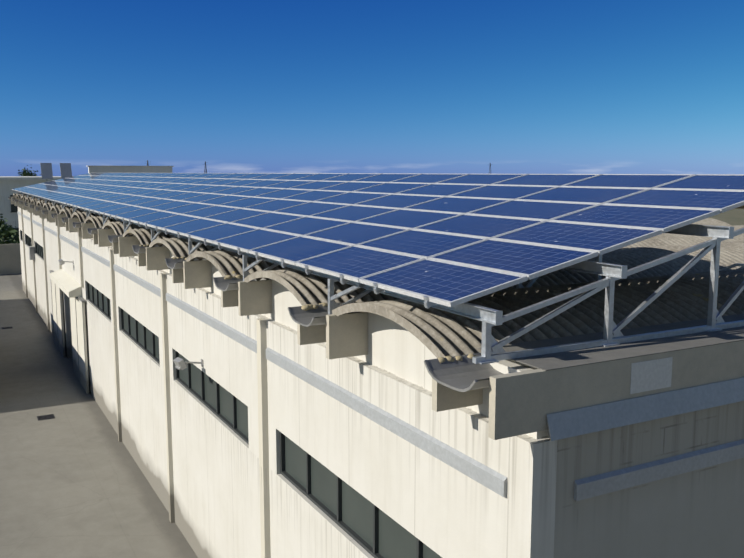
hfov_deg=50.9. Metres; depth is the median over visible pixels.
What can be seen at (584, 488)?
bands
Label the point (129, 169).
building
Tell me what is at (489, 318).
steel frame
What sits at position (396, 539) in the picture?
window glass
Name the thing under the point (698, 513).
gable wall
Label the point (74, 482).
ground
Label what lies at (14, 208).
house windows
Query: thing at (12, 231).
hedge
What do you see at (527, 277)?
pv frames
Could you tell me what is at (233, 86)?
sky
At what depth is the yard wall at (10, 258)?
60.00 m
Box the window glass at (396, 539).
[22,236,441,557]
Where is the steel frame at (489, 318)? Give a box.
[15,191,743,363]
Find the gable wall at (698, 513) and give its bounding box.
[554,401,743,557]
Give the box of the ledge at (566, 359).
[478,314,743,370]
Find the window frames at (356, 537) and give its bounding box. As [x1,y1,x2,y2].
[21,231,422,557]
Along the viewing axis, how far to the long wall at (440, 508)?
11.10 m
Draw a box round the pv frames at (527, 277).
[12,173,743,306]
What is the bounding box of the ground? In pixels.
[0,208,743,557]
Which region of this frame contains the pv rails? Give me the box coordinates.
[12,190,436,308]
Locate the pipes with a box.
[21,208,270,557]
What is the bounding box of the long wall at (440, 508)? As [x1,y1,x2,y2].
[18,208,556,557]
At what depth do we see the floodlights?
14.58 m
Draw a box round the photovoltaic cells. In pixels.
[15,173,743,300]
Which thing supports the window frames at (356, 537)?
attached to the long wall at (440, 508)
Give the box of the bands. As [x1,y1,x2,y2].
[17,212,743,500]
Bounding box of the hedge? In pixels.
[0,227,19,243]
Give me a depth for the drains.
25.01 m
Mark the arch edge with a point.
(400, 321)
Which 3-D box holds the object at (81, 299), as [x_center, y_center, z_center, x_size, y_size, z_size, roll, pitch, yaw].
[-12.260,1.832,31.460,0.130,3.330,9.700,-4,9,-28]
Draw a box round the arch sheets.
[13,193,743,355]
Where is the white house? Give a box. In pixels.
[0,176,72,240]
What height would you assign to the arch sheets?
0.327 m
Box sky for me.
[0,0,743,175]
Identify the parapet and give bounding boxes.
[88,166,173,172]
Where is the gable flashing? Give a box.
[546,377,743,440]
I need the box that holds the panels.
[40,163,71,181]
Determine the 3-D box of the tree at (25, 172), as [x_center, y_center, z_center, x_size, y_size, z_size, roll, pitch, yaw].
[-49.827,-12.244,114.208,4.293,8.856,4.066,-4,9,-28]
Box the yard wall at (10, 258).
[0,244,21,274]
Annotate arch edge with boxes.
[13,193,444,357]
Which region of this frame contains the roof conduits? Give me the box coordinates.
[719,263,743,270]
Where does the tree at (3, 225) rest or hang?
on the ground
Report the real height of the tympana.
0.282 m
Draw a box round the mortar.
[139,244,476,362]
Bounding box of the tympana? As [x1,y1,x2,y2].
[211,263,409,332]
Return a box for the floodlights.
[29,246,203,369]
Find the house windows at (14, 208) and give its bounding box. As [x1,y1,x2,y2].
[10,195,19,243]
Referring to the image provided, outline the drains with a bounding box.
[1,327,54,420]
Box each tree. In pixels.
[0,214,18,243]
[18,165,40,175]
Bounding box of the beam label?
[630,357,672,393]
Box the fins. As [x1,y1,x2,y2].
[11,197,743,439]
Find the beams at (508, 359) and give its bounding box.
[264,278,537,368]

